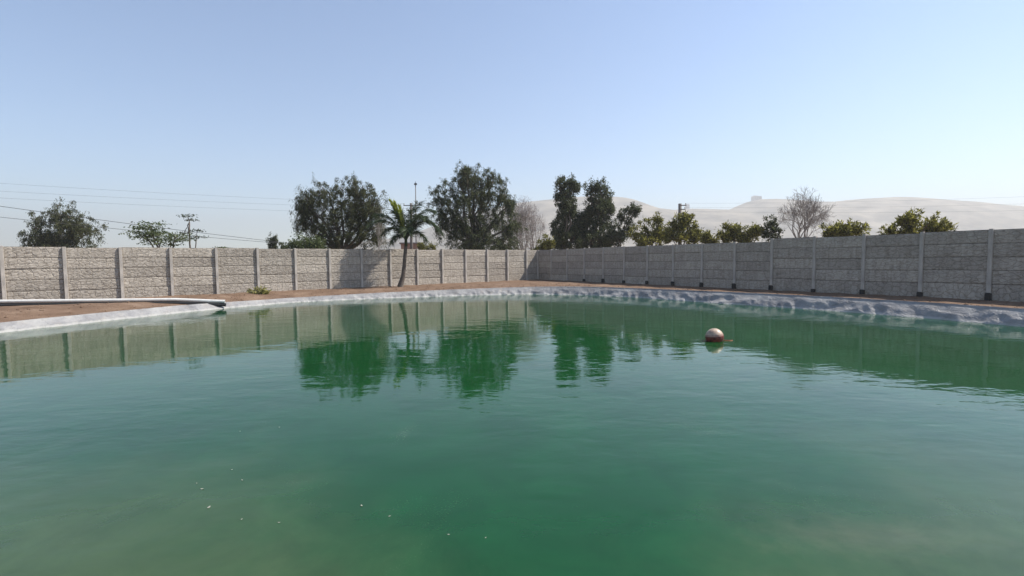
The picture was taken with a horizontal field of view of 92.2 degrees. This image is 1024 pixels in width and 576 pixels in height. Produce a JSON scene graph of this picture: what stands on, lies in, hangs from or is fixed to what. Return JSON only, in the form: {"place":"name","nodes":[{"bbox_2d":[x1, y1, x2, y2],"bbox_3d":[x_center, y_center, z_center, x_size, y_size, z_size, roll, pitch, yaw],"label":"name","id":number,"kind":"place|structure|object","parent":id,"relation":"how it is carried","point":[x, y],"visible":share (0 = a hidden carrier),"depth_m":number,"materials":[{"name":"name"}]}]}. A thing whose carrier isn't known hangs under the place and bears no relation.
{"place":"outdoors","nodes":[
{"label":"outdoors","id":0,"kind":"place"},
{"bbox_2d":[2,217,272,242],"bbox_3d":[-30.373,-5.244,46.758,37.774,3.284,0.032,-3,4,-36],"label":"overhead wire","id":1,"kind":"object","parent":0,"point":[124,229],"visible":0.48,"depth_m":42.94,"materials":[{"name":"black metal"}]},
{"bbox_2d":[1,206,284,242],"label":"overhead wire","id":2,"kind":"object","parent":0,"point":[135,224],"visible":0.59,"depth_m":43.77,"materials":[{"name":"black metal"}]},
{"bbox_2d":[0,294,1023,575],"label":"water","id":3,"kind":"structure","parent":0,"point":[534,434],"depth_m":5.91,"materials":[{"name":"green liquid"}]},
{"bbox_2d":[705,328,732,341],"bbox_3d":[5.410,1.280,13.010,0.654,0.449,0.458,-2,4,-27],"label":"float ball","id":4,"kind":"object","parent":3,"relation":"on","point":[714,335],"visible":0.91,"depth_m":12.81,"materials":[{"name":"beige plastic"}]},
{"bbox_2d":[0,279,1023,321],"bbox_3d":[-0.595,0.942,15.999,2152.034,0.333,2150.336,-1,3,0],"label":"ground","id":5,"kind":"structure","parent":0,"point":[50,310],"depth_m":25.30,"materials":[{"name":"brown soil"}]},
{"bbox_2d":[16,197,108,247],"bbox_3d":[-44.155,-4.622,48.131,8.601,8.346,4.915,-1,3,0],"label":"pepper tree","id":6,"kind":"object","parent":5,"relation":"on","point":[66,234],"visible":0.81,"depth_m":47.45,"materials":[{"name":"green plant"}]},
{"bbox_2d":[0,301,225,305],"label":"drain pipe","id":7,"kind":"object","parent":5,"relation":"on","point":[163,302],"visible":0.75,"depth_m":21.97,"materials":[{"name":"black plastic"}]},
{"bbox_2d":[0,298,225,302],"bbox_3d":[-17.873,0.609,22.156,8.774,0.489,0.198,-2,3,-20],"label":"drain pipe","id":8,"kind":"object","parent":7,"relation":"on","point":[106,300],"visible":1,"depth_m":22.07,"materials":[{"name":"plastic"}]},
{"bbox_2d":[118,220,195,247],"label":"shade tree","id":9,"kind":"object","parent":5,"relation":"on","point":[155,236],"visible":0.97,"depth_m":37.42,"materials":[{"name":"green plant"}]},
{"bbox_2d":[175,214,197,247],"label":"layered tree","id":10,"kind":"object","parent":5,"relation":"on","point":[188,227],"visible":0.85,"depth_m":41.58,"materials":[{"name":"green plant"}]},
{"bbox_2d":[188,228,208,247],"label":"layered tree","id":11,"kind":"object","parent":5,"relation":"on","point":[196,235],"visible":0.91,"depth_m":40.66,"materials":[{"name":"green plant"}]},
{"bbox_2d":[246,286,271,293],"bbox_3d":[-14.240,0.162,27.746,1.340,0.689,0.750,0,3,13],"label":"weed","id":12,"kind":"object","parent":5,"relation":"on","point":[263,291],"visible":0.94,"depth_m":27.67,"materials":[{"name":"green plant"}]},
{"bbox_2d":[0,246,538,299],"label":"concrete wall","id":13,"kind":"structure","parent":5,"relation":"on","point":[70,273],"depth_m":27.94,"materials":[{"name":"concrete"}]},
{"bbox_2d":[265,233,279,248],"bbox_3d":[-25.054,-3.436,51.986,1.497,5.053,1.415,-1,3,0],"label":"conifer shrub","id":14,"kind":"object","parent":5,"relation":"on","point":[273,244],"visible":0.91,"depth_m":51.66,"materials":[{"name":"green plant"}]},
{"bbox_2d":[278,242,285,248],"bbox_3d":[-21.303,-2.469,45.855,0.981,3.742,0.966,1,4,22],"label":"shrub","id":15,"kind":"object","parent":5,"relation":"on","point":[281,244],"visible":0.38,"depth_m":45.86,"materials":[{"name":"green plant"}]},
{"bbox_2d":[282,230,326,248],"bbox_3d":[-15.184,-2.226,36.720,3.649,4.176,2.068,-1,3,0],"label":"shrub","id":16,"kind":"object","parent":5,"relation":"on","point":[316,243],"visible":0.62,"depth_m":36.47,"materials":[{"name":"green plant"}]},
{"bbox_2d":[288,171,391,248],"bbox_3d":[-13.639,-4.867,39.809,8.133,9.078,4.523,-1,3,0],"label":"pepper tree","id":17,"kind":"object","parent":5,"relation":"on","point":[358,214],"visible":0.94,"depth_m":39.38,"materials":[{"name":"green plant"}]},
{"bbox_2d":[375,208,386,248],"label":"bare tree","id":18,"kind":"object","parent":5,"relation":"on","point":[378,228],"visible":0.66,"depth_m":37.13,"materials":[{"name":"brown plant"}]},
{"bbox_2d":[363,199,444,286],"bbox_3d":[-7.147,-3.035,33.144,5.453,6.198,3.484,-1,3,0],"label":"palm tree","id":19,"kind":"object","parent":5,"relation":"on","point":[404,228],"visible":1,"depth_m":32.92,"materials":[{"name":"green plant"}]},
{"bbox_2d":[399,242,420,248],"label":"house","id":20,"kind":"structure","parent":5,"relation":"on","point":[408,246],"depth_m":64.15,"materials":[{"name":"metal"}]},
{"bbox_2d":[403,203,417,248],"bbox_3d":[-12.541,-6.069,61.702,1.830,9.024,0.460,-1,3,0],"label":"utility pole","id":21,"kind":"object","parent":5,"relation":"on","point":[411,239],"visible":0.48,"depth_m":61.59,"materials":[{"name":"concrete"}]},
{"bbox_2d":[6,191,281,204],"bbox_3d":[-31.885,-9.019,50.450,43.500,0.302,0.012,-2,4,-30],"label":"overhead wire","id":22,"kind":"object","parent":21,"relation":"attached to","point":[140,198],"visible":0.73,"depth_m":47.21,"materials":[{"name":"black metal"}]},
{"bbox_2d":[10,198,386,213],"bbox_3d":[-31.903,-8.413,50.484,43.541,0.371,0.012,-2,4,-30],"label":"overhead wire","id":23,"kind":"object","parent":21,"relation":"attached to","point":[154,205],"visible":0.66,"depth_m":48.55,"materials":[{"name":"black metal"}]},
{"bbox_2d":[3,183,403,203],"bbox_3d":[-32.038,-9.684,50.411,43.147,0.360,0.012,-3,4,-30],"label":"overhead wire","id":24,"kind":"object","parent":21,"relation":"attached to","point":[154,192],"visible":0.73,"depth_m":47.84,"materials":[{"name":"black metal"}]},
{"bbox_2d":[414,181,416,241],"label":"lamp mast","id":25,"kind":"object","parent":5,"relation":"on","point":[415,183],"visible":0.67,"depth_m":71.30,"materials":[{"name":"metal"}]},
{"bbox_2d":[416,241,438,249],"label":"orchard tree","id":26,"kind":"object","parent":5,"relation":"on","point":[422,246],"visible":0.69,"depth_m":57.70,"materials":[{"name":"green plant"}]},
{"bbox_2d":[424,159,531,249],"bbox_3d":[-3.173,-6.489,46.679,10.134,11.366,5.993,-1,3,0],"label":"pepper tree","id":27,"kind":"object","parent":5,"relation":"on","point":[463,227],"visible":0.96,"depth_m":46.27,"materials":[{"name":"green plant"}]},
{"bbox_2d":[0,286,1023,332],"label":"pond liner","id":28,"kind":"object","parent":5,"relation":"on","point":[980,314],"visible":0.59,"depth_m":21.08,"materials":[{"name":"grey plastic"}]},
{"bbox_2d":[504,197,548,249],"bbox_3d":[1.145,-5.854,54.905,4.923,9.172,6.288,1,3,20],"label":"bare tree","id":29,"kind":"object","parent":5,"relation":"on","point":[523,216],"visible":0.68,"depth_m":54.19,"materials":[{"name":"grey plant"}]},
{"bbox_2d":[531,233,556,249],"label":"orchard tree","id":30,"kind":"object","parent":5,"relation":"on","point":[547,244],"visible":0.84,"depth_m":45.66,"materials":[{"name":"green plant"}]},
{"bbox_2d":[548,172,589,249],"bbox_3d":[5.661,-6.415,49.938,4.362,10.602,3.643,-1,3,0],"label":"shade tree","id":31,"kind":"object","parent":5,"relation":"on","point":[565,231],"visible":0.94,"depth_m":49.23,"materials":[{"name":"green plant"}]},
{"bbox_2d":[571,176,618,248],"bbox_3d":[8.122,-6.362,50.746,5.084,10.351,4.917,-3,4,-33],"label":"shade tree","id":32,"kind":"object","parent":5,"relation":"on","point":[596,212],"visible":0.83,"depth_m":50.16,"materials":[{"name":"green plant"}]},
{"bbox_2d":[606,201,642,246],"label":"shade tree","id":33,"kind":"object","parent":5,"relation":"on","point":[614,238],"visible":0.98,"depth_m":48.59,"materials":[{"name":"green plant"}]},
{"bbox_2d":[626,211,666,245],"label":"orchard tree","id":34,"kind":"object","parent":5,"relation":"on","point":[652,236],"visible":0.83,"depth_m":43.50,"materials":[{"name":"green plant"}]},
{"bbox_2d":[660,210,703,244],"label":"orchard tree","id":35,"kind":"object","parent":5,"relation":"on","point":[682,224],"visible":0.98,"depth_m":41.60,"materials":[{"name":"green plant"}]},
{"bbox_2d":[678,203,685,244],"bbox_3d":[19.886,-5.782,57.737,0.855,8.205,0.550,-1,3,0],"label":"utility pole","id":36,"kind":"object","parent":5,"relation":"on","point":[680,205],"visible":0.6,"depth_m":57.42,"materials":[{"name":"concrete"}]},
{"bbox_2d":[699,229,719,243],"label":"orchard tree","id":37,"kind":"object","parent":5,"relation":"on","point":[707,237],"visible":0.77,"depth_m":40.67,"materials":[{"name":"green plant"}]},
{"bbox_2d":[712,221,746,242],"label":"orchard tree","id":38,"kind":"object","parent":5,"relation":"on","point":[729,234],"visible":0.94,"depth_m":38.62,"materials":[{"name":"green plant"}]},
{"bbox_2d":[734,222,764,242],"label":"orchard tree","id":39,"kind":"object","parent":5,"relation":"on","point":[755,231],"visible":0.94,"depth_m":38.19,"materials":[{"name":"green plant"}]},
{"bbox_2d":[760,214,784,241],"bbox_3d":[19.980,-3.150,37.758,1.917,5.135,1.574,-1,3,0],"label":"shrub","id":40,"kind":"object","parent":5,"relation":"on","point":[772,226],"visible":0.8,"depth_m":37.70,"materials":[{"name":"green plant"}]},
{"bbox_2d":[539,228,1023,301],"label":"concrete wall","id":41,"kind":"structure","parent":5,"relation":"on","point":[987,265],"depth_m":23.30,"materials":[{"name":"concrete"}]},
{"bbox_2d":[777,187,836,237],"bbox_3d":[22.014,-4.080,37.178,3.817,7.050,5.626,1,4,26],"label":"bare tree","id":42,"kind":"object","parent":5,"relation":"on","point":[813,209],"visible":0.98,"depth_m":36.47,"materials":[{"name":"grey plant"}]},
{"bbox_2d":[818,218,872,236],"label":"orchard tree","id":43,"kind":"object","parent":5,"relation":"on","point":[841,228],"visible":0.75,"depth_m":32.68,"materials":[{"name":"green plant"}]},
{"bbox_2d":[876,207,957,234],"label":"orchard tree","id":44,"kind":"object","parent":5,"relation":"on","point":[908,222],"visible":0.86,"depth_m":28.56,"materials":[{"name":"green plant"}]},
{"bbox_2d":[2,283,1021,320],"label":"soil clods","id":45,"kind":"object","parent":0,"point":[476,287],"visible":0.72,"depth_m":24.85,"materials":[{"name":"brown soil"}]},
{"bbox_2d":[0,0,1023,248],"label":"sky","id":46,"kind":"structure","parent":0,"point":[717,104],"materials":[{"name":"blue"}]},
{"bbox_2d":[325,196,1023,249],"bbox_3d":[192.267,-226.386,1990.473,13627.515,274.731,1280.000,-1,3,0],"label":"hills","id":47,"kind":"structure","parent":0,"point":[984,216],"depth_m":1696.11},
{"bbox_2d":[751,196,761,200],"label":"hilltop building","id":48,"kind":"structure","parent":47,"relation":"on","point":[753,198],"depth_m":1966.38,"materials":[{"name":"white"}]}
]}

